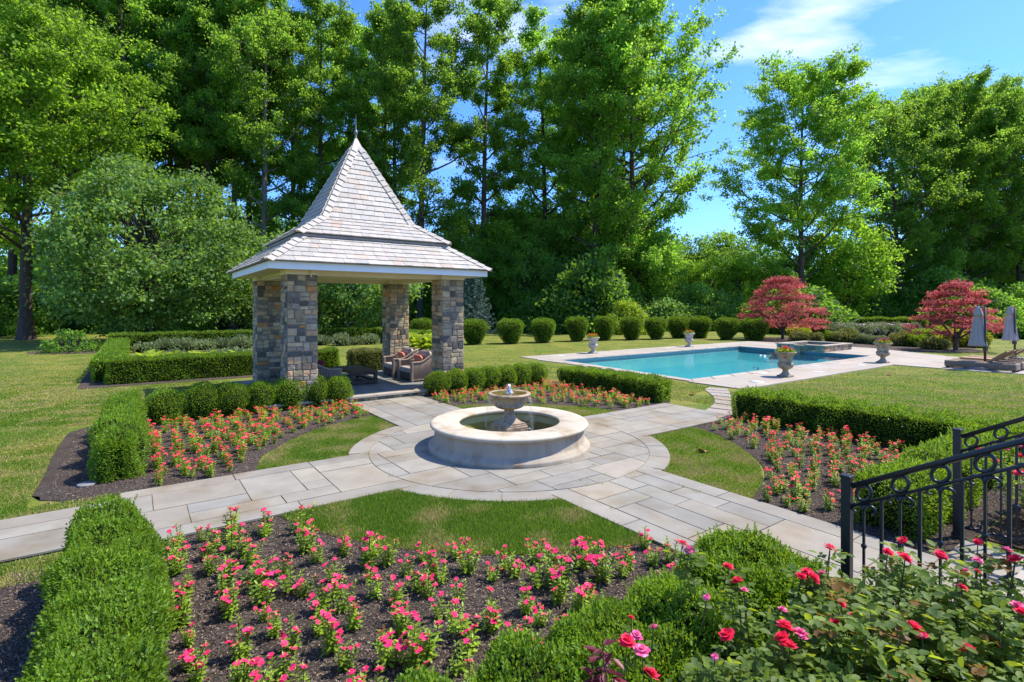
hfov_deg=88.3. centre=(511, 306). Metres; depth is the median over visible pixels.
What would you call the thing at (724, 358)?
pool water
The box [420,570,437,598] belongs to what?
periwinkle
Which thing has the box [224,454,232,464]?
periwinkle
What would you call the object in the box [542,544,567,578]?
periwinkle
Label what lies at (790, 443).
periwinkle
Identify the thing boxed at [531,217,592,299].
young tree
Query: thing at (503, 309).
understory shrub
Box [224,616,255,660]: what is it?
periwinkle
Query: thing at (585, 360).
pool tile band
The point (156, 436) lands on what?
periwinkle
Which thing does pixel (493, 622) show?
periwinkle
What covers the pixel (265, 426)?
periwinkle
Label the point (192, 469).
periwinkle
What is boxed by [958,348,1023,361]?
sun lounger
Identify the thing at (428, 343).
hosta
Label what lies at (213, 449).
periwinkle
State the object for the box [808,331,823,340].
border shrub
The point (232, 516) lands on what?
periwinkle
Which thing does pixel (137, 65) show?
woodland tree
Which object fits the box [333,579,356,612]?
periwinkle
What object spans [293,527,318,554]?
periwinkle
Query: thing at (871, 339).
border shrub
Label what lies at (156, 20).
woodland tree
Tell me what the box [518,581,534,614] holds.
periwinkle
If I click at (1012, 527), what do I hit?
mulch chips
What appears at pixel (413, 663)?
periwinkle
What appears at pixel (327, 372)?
wicker sofa
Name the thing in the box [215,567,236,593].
periwinkle
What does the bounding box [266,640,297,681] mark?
periwinkle
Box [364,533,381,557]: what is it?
periwinkle
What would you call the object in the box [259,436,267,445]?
periwinkle
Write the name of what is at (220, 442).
periwinkle
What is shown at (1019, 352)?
sun lounger
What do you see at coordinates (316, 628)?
periwinkle
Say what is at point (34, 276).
understory shrub
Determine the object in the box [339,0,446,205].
woodland tree
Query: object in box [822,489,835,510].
periwinkle
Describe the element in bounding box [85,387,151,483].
box hedge
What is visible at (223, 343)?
perennial
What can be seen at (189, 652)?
periwinkle
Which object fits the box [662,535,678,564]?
periwinkle
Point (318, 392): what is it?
round boxwood
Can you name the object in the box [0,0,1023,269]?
sky
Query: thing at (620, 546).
periwinkle
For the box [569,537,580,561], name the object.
periwinkle
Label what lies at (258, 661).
periwinkle
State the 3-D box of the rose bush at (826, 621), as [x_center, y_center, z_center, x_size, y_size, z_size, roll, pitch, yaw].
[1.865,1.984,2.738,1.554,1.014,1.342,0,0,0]
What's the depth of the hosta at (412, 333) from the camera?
32.07 m
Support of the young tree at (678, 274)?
on the lawn at (492, 345)
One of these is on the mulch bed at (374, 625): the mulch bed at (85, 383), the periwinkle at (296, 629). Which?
the periwinkle at (296, 629)
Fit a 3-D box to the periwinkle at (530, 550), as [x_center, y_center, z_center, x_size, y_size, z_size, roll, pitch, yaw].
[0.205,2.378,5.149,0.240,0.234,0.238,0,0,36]
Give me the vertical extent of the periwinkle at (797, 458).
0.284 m
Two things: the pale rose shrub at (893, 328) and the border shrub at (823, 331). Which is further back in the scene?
the border shrub at (823, 331)
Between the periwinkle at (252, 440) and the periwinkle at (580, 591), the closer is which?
the periwinkle at (580, 591)
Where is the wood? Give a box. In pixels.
[0,218,1014,318]
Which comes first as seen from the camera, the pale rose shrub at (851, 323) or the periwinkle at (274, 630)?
the periwinkle at (274, 630)
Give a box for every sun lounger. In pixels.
[944,350,1020,372]
[953,349,1023,370]
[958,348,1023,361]
[968,349,1023,359]
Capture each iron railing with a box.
[839,437,1023,628]
[951,416,1023,540]
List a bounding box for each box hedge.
[14,490,179,681]
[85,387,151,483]
[555,364,672,402]
[730,385,1023,468]
[853,424,1022,541]
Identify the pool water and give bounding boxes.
[577,348,857,377]
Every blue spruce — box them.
[463,277,496,334]
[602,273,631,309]
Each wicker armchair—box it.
[383,347,418,377]
[398,350,431,381]
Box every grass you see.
[256,415,396,469]
[281,488,653,554]
[453,403,618,416]
[650,426,762,498]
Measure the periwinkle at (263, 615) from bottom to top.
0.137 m
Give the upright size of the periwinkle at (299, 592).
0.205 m
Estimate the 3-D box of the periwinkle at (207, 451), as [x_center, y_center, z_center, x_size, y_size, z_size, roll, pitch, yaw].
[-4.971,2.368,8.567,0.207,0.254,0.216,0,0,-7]
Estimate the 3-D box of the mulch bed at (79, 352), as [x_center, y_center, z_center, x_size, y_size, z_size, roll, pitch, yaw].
[-24.361,2.492,29.041,4.764,0.001,2.600,0,0,0]
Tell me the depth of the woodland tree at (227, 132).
54.63 m
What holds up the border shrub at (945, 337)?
on the mulch bed at (904, 348)
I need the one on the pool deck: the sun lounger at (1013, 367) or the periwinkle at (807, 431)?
the sun lounger at (1013, 367)
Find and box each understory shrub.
[0,275,75,336]
[0,282,74,331]
[1,268,47,285]
[34,270,106,332]
[68,279,187,333]
[129,307,217,332]
[222,316,240,328]
[320,317,381,329]
[382,283,431,326]
[409,290,431,316]
[487,284,537,328]
[505,291,600,333]
[527,252,640,333]
[580,284,660,316]
[666,279,687,296]
[729,298,796,332]
[744,282,861,334]
[805,299,858,316]
[827,275,901,317]
[860,288,912,316]
[893,265,997,318]
[917,283,1022,329]
[969,295,1023,324]
[1000,281,1023,302]
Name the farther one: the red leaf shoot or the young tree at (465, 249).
the young tree at (465, 249)
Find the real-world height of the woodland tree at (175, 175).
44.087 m
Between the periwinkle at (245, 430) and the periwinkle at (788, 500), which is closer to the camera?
the periwinkle at (788, 500)
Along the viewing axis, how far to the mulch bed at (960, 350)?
34.91 m
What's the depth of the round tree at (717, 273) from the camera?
70.50 m
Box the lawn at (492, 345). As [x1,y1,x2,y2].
[0,323,1023,582]
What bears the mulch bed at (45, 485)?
on the lawn at (492, 345)
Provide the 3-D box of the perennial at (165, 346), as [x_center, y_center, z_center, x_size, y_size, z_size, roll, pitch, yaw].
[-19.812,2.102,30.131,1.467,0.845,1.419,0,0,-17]
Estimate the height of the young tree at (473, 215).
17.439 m
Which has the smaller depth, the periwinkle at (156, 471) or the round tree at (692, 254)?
the periwinkle at (156, 471)
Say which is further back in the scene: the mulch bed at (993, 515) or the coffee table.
the coffee table
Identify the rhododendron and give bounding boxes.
[38,326,103,353]
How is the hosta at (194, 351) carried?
on the lawn at (492, 345)
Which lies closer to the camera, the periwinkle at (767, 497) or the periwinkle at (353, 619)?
the periwinkle at (353, 619)
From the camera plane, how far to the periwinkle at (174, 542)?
5.29 m
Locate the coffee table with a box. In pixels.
[332,365,377,385]
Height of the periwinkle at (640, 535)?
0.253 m
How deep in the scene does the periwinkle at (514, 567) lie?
4.86 m
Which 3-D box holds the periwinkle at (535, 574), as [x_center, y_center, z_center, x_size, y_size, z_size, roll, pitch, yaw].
[0.235,2.345,4.680,0.281,0.301,0.239,0,0,-31]
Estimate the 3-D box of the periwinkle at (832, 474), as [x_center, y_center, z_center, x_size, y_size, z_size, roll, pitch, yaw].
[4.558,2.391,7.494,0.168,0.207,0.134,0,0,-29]
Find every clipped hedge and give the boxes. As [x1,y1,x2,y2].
[89,337,130,382]
[102,346,340,384]
[108,326,372,350]
[346,347,382,369]
[371,326,431,341]
[811,315,928,331]
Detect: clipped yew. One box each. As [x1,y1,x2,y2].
[409,317,431,330]
[463,318,488,344]
[496,318,523,343]
[530,317,555,342]
[564,315,588,340]
[593,315,616,340]
[620,315,642,339]
[644,316,667,339]
[667,315,690,337]
[689,315,712,337]
[714,316,740,339]
[740,317,769,340]
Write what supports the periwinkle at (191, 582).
on the mulch bed at (374, 625)
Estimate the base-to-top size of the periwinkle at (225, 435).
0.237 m
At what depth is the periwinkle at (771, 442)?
9.11 m
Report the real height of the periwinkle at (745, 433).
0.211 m
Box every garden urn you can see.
[586,333,599,353]
[683,330,694,346]
[774,345,796,377]
[873,338,892,362]
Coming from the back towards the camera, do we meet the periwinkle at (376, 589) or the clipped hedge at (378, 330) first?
the clipped hedge at (378, 330)
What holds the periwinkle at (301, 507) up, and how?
on the mulch bed at (374, 625)
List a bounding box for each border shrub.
[785,325,811,334]
[788,330,811,341]
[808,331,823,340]
[813,323,828,334]
[823,330,836,341]
[830,328,859,342]
[851,333,872,343]
[866,335,887,344]
[888,330,908,345]
[905,332,927,346]
[912,328,943,336]
[918,336,952,349]
[931,325,952,330]
[931,328,966,346]
[957,329,993,347]
[989,319,1023,338]
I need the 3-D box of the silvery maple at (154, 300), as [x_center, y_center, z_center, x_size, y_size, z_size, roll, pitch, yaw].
[-24.898,-4.320,36.542,16.546,13.816,16.244,0,0,-23]
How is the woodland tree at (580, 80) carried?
on the lawn at (492, 345)
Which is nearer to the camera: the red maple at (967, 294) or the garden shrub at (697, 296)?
the red maple at (967, 294)
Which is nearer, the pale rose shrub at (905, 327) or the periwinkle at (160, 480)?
the periwinkle at (160, 480)
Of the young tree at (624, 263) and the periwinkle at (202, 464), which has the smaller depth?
the periwinkle at (202, 464)
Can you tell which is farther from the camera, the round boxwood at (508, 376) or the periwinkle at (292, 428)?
the round boxwood at (508, 376)
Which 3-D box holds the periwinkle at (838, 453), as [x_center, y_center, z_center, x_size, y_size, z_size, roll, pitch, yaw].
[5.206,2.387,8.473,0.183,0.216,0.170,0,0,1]
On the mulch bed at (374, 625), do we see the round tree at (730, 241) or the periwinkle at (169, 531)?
the periwinkle at (169, 531)
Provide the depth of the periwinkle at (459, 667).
3.58 m
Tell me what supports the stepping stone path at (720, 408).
on the lawn at (492, 345)
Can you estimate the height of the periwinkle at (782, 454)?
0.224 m
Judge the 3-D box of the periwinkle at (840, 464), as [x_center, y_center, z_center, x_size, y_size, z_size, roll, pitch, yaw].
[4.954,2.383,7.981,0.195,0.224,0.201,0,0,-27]
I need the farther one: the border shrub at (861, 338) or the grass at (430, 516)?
the border shrub at (861, 338)
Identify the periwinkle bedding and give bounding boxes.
[147,378,851,442]
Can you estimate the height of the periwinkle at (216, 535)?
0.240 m
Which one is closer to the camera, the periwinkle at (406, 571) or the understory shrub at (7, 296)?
the periwinkle at (406, 571)
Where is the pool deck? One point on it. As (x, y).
(805, 371)
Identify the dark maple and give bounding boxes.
[207,220,344,329]
[276,218,430,329]
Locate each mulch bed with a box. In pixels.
[0,514,679,681]
[27,350,96,353]
[32,404,370,500]
[76,370,252,388]
[421,380,670,410]
[465,338,987,351]
[695,418,1023,555]
[761,337,975,351]
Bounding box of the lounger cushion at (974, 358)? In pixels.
[960,356,991,359]
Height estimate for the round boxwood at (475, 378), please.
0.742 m
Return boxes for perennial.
[130,341,160,352]
[152,337,177,350]
[166,348,186,353]
[169,337,198,350]
[194,338,217,349]
[210,336,231,348]
[215,348,228,352]
[222,346,244,352]
[228,333,252,348]
[317,334,331,344]
[331,332,353,345]
[349,335,365,344]
[361,332,379,344]
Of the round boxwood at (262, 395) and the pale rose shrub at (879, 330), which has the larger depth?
the pale rose shrub at (879, 330)
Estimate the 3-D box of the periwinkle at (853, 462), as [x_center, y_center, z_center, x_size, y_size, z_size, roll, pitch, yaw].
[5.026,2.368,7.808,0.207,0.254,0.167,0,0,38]
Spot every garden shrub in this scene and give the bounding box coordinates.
[593,297,649,334]
[642,294,700,331]
[665,281,737,330]
[697,288,749,326]
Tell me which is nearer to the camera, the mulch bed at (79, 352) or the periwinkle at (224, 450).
the periwinkle at (224, 450)
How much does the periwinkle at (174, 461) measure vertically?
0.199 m
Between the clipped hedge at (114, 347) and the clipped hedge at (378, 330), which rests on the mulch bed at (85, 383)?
the clipped hedge at (114, 347)
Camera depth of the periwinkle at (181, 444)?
8.93 m
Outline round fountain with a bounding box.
[428,384,589,468]
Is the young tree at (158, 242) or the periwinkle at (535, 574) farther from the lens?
the young tree at (158, 242)
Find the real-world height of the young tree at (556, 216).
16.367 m
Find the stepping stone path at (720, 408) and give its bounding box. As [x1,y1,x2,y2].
[705,387,731,414]
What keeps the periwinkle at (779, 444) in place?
on the mulch bed at (993, 515)
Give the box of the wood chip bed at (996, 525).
[980,503,1023,548]
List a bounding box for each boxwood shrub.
[385,622,591,681]
[543,564,768,681]
[675,522,833,643]
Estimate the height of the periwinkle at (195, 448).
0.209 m
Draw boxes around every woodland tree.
[0,3,73,280]
[0,8,44,244]
[2,0,126,331]
[3,109,67,278]
[44,0,147,213]
[45,0,185,264]
[85,0,218,283]
[87,4,179,230]
[119,0,250,258]
[141,0,263,328]
[144,0,256,328]
[146,62,231,289]
[148,63,185,230]
[172,38,259,248]
[174,0,291,329]
[184,0,337,247]
[203,49,287,327]
[213,0,345,240]
[257,0,375,223]
[308,22,399,194]
[330,0,428,226]
[331,0,506,318]
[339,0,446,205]
[433,0,542,324]
[476,2,595,265]
[499,0,684,265]
[514,55,627,222]
[537,0,745,282]
[582,72,666,240]
[697,38,903,286]
[807,85,983,303]
[855,71,1023,292]
[894,60,1023,285]
[931,85,1023,290]
[947,72,1023,284]
[981,159,1023,283]
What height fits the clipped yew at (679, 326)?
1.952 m
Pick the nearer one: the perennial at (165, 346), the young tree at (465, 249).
the perennial at (165, 346)
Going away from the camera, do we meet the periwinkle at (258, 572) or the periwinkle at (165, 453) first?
the periwinkle at (258, 572)
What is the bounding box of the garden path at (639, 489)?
[0,395,1023,605]
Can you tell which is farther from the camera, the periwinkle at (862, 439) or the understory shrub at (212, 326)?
the understory shrub at (212, 326)
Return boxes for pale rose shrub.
[825,321,847,330]
[832,323,858,332]
[847,321,859,325]
[852,323,873,334]
[867,324,887,335]
[874,321,890,324]
[879,323,904,338]
[898,323,915,331]
[907,321,924,328]
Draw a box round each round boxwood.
[143,386,186,424]
[180,381,219,419]
[215,381,251,416]
[245,380,277,412]
[272,377,306,409]
[301,374,329,406]
[325,374,354,404]
[422,370,451,395]
[445,367,468,393]
[463,367,486,391]
[480,365,501,389]
[496,364,517,387]
[512,362,532,385]
[528,362,548,384]
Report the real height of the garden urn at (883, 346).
1.098 m
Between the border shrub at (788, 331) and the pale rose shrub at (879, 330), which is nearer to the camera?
the pale rose shrub at (879, 330)
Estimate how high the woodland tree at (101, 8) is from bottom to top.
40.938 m
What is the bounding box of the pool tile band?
[564,347,864,362]
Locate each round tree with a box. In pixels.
[670,253,703,289]
[674,234,735,290]
[679,255,741,296]
[692,225,759,292]
[708,250,769,302]
[726,238,797,299]
[793,208,916,316]
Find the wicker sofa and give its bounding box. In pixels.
[317,364,341,380]
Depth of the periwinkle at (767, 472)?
7.63 m
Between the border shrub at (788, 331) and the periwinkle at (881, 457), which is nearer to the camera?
the periwinkle at (881, 457)
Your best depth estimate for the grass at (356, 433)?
9.64 m
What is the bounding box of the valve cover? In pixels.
[76,480,97,487]
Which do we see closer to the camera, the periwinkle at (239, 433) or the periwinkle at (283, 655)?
the periwinkle at (283, 655)
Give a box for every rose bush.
[613,540,894,681]
[731,542,1017,681]
[822,536,1023,681]
[976,445,1023,507]
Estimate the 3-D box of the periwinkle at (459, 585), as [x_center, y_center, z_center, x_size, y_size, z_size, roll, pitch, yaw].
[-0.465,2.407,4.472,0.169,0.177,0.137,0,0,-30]
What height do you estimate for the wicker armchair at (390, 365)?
0.918 m
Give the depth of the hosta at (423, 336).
29.76 m
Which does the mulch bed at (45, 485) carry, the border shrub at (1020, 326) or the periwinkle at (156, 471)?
the periwinkle at (156, 471)
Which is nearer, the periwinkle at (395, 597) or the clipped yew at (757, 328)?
the periwinkle at (395, 597)
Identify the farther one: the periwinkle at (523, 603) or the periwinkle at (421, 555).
the periwinkle at (421, 555)
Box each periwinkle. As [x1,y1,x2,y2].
[151,435,162,449]
[151,444,163,455]
[151,451,167,466]
[152,452,162,469]
[153,466,168,480]
[154,471,163,485]
[159,462,167,475]
[164,531,181,553]
[166,523,183,543]
[166,538,190,564]
[166,545,189,575]
[169,447,184,462]
[169,454,177,465]
[169,579,195,613]
[171,435,180,447]
[171,588,193,629]
[174,565,193,594]
[176,439,186,452]
[176,458,190,475]
[177,640,209,672]
[178,622,196,646]
[180,455,192,467]
[183,649,210,681]
[186,465,196,477]
[187,432,206,449]
[189,442,200,452]
[193,523,210,540]
[194,457,206,470]
[197,450,206,465]
[198,537,220,557]
[199,444,210,459]
[202,461,215,476]
[202,553,221,575]
[203,458,212,471]
[205,521,231,547]
[209,437,219,452]
[211,428,222,439]
[214,435,222,447]
[214,580,241,610]
[215,450,232,463]
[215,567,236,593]
[217,427,226,437]
[218,439,228,455]
[219,546,238,578]
[220,583,241,620]
[222,448,229,457]
[222,505,240,531]
[223,427,233,439]
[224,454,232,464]
[224,525,245,551]
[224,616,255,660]
[226,461,232,471]
[227,656,259,681]
[228,518,245,539]
[230,427,241,442]
[230,433,236,445]
[232,434,247,451]
[235,533,251,558]
[236,439,245,454]
[236,444,245,459]
[236,564,273,592]
[240,424,250,435]
[240,537,264,566]
[241,657,278,681]
[243,579,277,607]
[245,432,258,444]
[252,554,276,578]
[253,518,271,536]
[253,602,269,622]
[255,438,261,449]
[257,427,270,441]
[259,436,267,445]
[259,507,274,531]
[262,424,273,436]
[265,607,281,638]
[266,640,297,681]
[270,424,279,433]
[272,433,276,443]
[272,561,304,592]
[273,552,292,575]
[278,613,302,652]
[279,657,310,681]
[287,501,315,533]
[288,420,296,432]
[291,573,318,598]
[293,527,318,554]
[294,518,315,539]
[306,539,324,562]
[306,577,332,616]
[308,600,336,637]
[319,611,343,656]
[320,557,345,582]
[330,573,347,599]
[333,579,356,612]
[334,639,360,671]
[336,534,351,557]
[337,526,351,550]
[345,596,362,630]
[345,662,385,681]
[347,665,368,681]
[357,531,378,567]
[362,567,383,599]
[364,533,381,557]
[364,560,374,582]
[371,627,408,669]
[374,535,399,567]
[378,624,389,643]
[387,573,410,606]
[389,598,409,622]
[391,607,419,638]
[395,622,422,671]
[398,553,415,576]
[404,660,433,681]
[406,560,431,592]
[407,614,443,665]
[416,541,431,562]
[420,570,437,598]
[424,544,440,575]
[428,591,451,619]
[433,555,448,584]
[445,598,471,634]
[446,536,464,558]
[449,634,474,676]
[450,577,466,601]
[456,536,482,574]
[458,613,481,654]
[461,655,490,681]
[479,586,501,636]
[485,561,503,581]
[492,544,515,569]
[500,548,525,579]
[504,615,533,646]
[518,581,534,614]
[522,553,554,588]
[524,537,547,562]
[526,616,543,642]
[531,602,551,626]
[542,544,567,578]
[548,566,569,606]
[550,547,582,586]
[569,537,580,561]
[569,582,590,613]
[574,536,592,569]
[582,536,604,559]
[585,578,596,602]
[586,550,620,583]
[616,556,636,577]
[618,544,630,558]
[619,547,634,570]
[637,525,652,550]
[643,547,661,566]
[657,561,676,574]
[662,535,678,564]
[726,425,738,438]
[730,420,740,430]
[741,426,751,436]
[746,436,756,447]
[752,431,760,443]
[761,482,772,500]
[764,467,772,479]
[766,446,775,460]
[766,447,781,462]
[768,425,776,438]
[769,439,776,448]
[770,472,784,494]
[771,457,781,467]
[774,439,783,453]
[775,461,782,472]
[776,444,787,456]
[777,475,789,490]
[782,430,794,445]
[782,494,791,506]
[786,467,800,484]
[787,462,797,477]
[787,476,803,501]
[788,432,806,447]
[788,445,799,456]
[792,492,810,511]
[793,448,806,466]
[797,429,808,439]
[797,441,807,452]
[797,480,812,496]
[805,436,822,452]
[805,475,818,490]
[807,452,821,471]
[807,468,818,483]
[808,463,820,477]
[809,441,816,454]
[810,434,822,445]
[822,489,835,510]
[823,439,834,453]
[826,435,835,449]
[826,459,839,474]
[827,432,837,445]
[827,447,836,463]
[827,469,839,481]
[829,468,840,486]
[830,457,844,470]
[831,448,840,459]
[833,434,850,449]
[839,444,850,458]
[844,433,851,444]
[845,458,858,473]
[846,453,857,463]
[856,439,867,452]
[857,442,879,457]
[858,432,868,443]
[858,450,869,461]
[859,436,870,448]
[860,458,871,467]
[863,434,875,445]
[875,445,887,458]
[876,451,891,462]
[881,456,890,463]
[888,440,898,453]
[891,449,900,458]
[895,439,904,452]
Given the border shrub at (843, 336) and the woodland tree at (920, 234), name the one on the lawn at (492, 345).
the woodland tree at (920, 234)
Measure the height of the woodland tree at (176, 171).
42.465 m
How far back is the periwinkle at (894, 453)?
8.30 m
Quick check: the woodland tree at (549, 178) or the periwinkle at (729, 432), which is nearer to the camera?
the periwinkle at (729, 432)
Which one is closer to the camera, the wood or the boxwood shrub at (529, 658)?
the boxwood shrub at (529, 658)
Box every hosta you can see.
[133,349,164,356]
[149,350,181,356]
[183,350,216,353]
[409,331,426,337]
[409,332,431,349]
[409,338,428,350]
[418,336,431,349]
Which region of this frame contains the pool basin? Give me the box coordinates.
[592,359,773,378]
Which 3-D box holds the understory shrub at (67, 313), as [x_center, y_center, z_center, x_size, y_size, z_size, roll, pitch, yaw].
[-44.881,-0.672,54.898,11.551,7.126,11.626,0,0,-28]
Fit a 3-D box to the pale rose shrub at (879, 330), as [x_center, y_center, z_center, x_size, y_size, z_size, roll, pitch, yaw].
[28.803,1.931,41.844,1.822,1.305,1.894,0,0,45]
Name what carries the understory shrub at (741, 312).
on the lawn at (492, 345)
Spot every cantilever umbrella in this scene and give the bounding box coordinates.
[963,305,1007,370]
[1001,305,1023,357]
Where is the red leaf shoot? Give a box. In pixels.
[581,638,626,681]
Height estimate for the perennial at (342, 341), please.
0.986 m
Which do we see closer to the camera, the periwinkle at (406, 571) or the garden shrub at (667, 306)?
the periwinkle at (406, 571)
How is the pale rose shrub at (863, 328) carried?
on the mulch bed at (904, 348)
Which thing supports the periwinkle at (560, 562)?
on the mulch bed at (374, 625)
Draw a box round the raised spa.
[775,341,852,352]
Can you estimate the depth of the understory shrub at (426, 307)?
58.93 m
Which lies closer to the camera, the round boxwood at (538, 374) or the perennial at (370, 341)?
the round boxwood at (538, 374)
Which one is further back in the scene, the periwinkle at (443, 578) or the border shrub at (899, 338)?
the border shrub at (899, 338)
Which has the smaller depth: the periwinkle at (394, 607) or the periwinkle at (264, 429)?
the periwinkle at (394, 607)
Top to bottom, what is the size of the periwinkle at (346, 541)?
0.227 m
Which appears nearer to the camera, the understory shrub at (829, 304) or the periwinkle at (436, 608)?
the periwinkle at (436, 608)
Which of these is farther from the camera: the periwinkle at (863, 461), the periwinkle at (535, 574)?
the periwinkle at (863, 461)
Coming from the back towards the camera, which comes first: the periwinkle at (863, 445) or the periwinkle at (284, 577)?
the periwinkle at (863, 445)
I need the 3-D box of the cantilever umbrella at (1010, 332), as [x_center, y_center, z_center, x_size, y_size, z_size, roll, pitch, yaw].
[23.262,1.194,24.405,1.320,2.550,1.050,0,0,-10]
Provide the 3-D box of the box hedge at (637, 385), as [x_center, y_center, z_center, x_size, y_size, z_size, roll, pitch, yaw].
[2.877,2.141,15.398,0.911,0.752,4.172,0,0,-36]
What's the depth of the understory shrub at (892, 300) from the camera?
74.50 m
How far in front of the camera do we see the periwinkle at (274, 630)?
3.97 m
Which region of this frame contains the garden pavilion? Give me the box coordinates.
[226,122,491,411]
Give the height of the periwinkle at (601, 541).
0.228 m
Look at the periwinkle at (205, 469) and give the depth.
7.70 m
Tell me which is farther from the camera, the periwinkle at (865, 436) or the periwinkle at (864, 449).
the periwinkle at (865, 436)
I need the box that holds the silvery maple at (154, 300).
[3,144,267,343]
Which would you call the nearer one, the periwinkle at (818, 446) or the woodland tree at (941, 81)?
the periwinkle at (818, 446)
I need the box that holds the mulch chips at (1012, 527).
[988,509,1023,543]
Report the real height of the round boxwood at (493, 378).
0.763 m
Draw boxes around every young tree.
[122,207,182,263]
[156,215,226,258]
[241,202,287,238]
[424,215,479,289]
[429,234,501,322]
[442,201,494,281]
[463,209,538,320]
[467,201,547,310]
[485,230,561,316]
[507,186,557,264]
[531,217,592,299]
[534,207,581,262]
[550,220,627,296]
[583,228,651,296]
[613,225,685,308]
[636,260,690,300]
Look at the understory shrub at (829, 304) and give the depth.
48.22 m
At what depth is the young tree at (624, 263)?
58.47 m
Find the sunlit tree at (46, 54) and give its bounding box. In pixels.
[0,0,182,339]
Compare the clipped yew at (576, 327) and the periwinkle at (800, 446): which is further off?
the clipped yew at (576, 327)
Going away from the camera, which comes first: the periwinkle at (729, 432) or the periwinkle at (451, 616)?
the periwinkle at (451, 616)
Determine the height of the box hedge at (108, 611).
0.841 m
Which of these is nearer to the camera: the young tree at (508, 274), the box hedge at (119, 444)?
the box hedge at (119, 444)
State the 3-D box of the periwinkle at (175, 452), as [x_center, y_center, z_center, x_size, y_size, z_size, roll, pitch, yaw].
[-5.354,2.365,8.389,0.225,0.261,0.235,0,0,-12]
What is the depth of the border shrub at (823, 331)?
46.61 m
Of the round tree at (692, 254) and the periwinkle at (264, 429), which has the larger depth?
the round tree at (692, 254)
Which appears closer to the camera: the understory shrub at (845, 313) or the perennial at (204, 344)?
the perennial at (204, 344)
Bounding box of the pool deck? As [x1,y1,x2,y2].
[521,341,1023,388]
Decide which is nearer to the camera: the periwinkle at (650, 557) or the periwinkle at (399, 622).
the periwinkle at (399, 622)
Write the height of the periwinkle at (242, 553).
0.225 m
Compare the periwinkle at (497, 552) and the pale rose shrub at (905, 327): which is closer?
the periwinkle at (497, 552)
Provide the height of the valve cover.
0.036 m
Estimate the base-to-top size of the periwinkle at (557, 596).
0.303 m
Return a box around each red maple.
[736,275,832,338]
[900,278,1004,349]
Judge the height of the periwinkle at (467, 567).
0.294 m
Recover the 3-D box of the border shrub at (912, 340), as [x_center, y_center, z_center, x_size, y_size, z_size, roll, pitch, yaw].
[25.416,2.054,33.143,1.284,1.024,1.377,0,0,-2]
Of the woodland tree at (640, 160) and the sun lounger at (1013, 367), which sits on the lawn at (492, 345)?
the woodland tree at (640, 160)
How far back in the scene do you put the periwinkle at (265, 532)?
5.69 m
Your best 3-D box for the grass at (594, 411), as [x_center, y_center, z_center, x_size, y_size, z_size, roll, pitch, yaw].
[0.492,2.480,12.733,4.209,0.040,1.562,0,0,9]
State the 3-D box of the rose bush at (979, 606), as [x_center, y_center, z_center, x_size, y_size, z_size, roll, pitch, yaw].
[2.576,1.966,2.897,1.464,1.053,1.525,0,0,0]
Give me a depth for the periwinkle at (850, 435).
9.46 m
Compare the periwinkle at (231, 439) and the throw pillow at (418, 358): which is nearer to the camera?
the periwinkle at (231, 439)
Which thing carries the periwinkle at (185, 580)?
on the mulch bed at (374, 625)
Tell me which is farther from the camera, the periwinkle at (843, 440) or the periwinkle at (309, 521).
the periwinkle at (843, 440)
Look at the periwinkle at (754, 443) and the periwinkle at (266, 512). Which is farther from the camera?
the periwinkle at (754, 443)
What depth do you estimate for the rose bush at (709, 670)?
2.68 m
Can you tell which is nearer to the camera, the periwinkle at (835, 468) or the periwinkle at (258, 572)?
the periwinkle at (258, 572)
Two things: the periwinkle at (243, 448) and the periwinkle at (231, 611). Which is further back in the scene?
the periwinkle at (243, 448)
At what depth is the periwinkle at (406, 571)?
4.88 m
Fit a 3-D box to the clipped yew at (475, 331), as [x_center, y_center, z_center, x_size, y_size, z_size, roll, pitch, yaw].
[-2.494,1.650,35.071,1.969,1.887,1.968,0,0,27]
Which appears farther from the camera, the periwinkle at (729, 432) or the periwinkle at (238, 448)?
the periwinkle at (729, 432)
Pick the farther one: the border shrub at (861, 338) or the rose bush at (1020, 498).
the border shrub at (861, 338)
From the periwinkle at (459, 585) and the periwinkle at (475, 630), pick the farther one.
the periwinkle at (459, 585)
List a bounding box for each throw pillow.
[317,360,324,370]
[397,352,405,358]
[414,355,423,361]
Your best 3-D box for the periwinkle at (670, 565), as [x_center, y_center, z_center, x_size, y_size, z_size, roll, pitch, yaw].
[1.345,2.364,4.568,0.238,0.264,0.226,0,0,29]
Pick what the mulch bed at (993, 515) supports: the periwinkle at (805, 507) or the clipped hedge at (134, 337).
the periwinkle at (805, 507)
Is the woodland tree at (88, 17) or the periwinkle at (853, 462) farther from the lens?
the woodland tree at (88, 17)
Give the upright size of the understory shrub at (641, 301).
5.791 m
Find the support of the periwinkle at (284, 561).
on the mulch bed at (374, 625)
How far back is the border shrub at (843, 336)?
36.34 m
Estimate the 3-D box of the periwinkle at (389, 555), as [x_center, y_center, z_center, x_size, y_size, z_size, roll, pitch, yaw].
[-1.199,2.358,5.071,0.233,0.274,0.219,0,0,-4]
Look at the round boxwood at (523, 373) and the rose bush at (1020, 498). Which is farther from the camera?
the round boxwood at (523, 373)
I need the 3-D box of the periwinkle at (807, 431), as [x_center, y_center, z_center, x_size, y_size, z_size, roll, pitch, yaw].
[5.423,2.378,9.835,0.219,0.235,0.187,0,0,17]

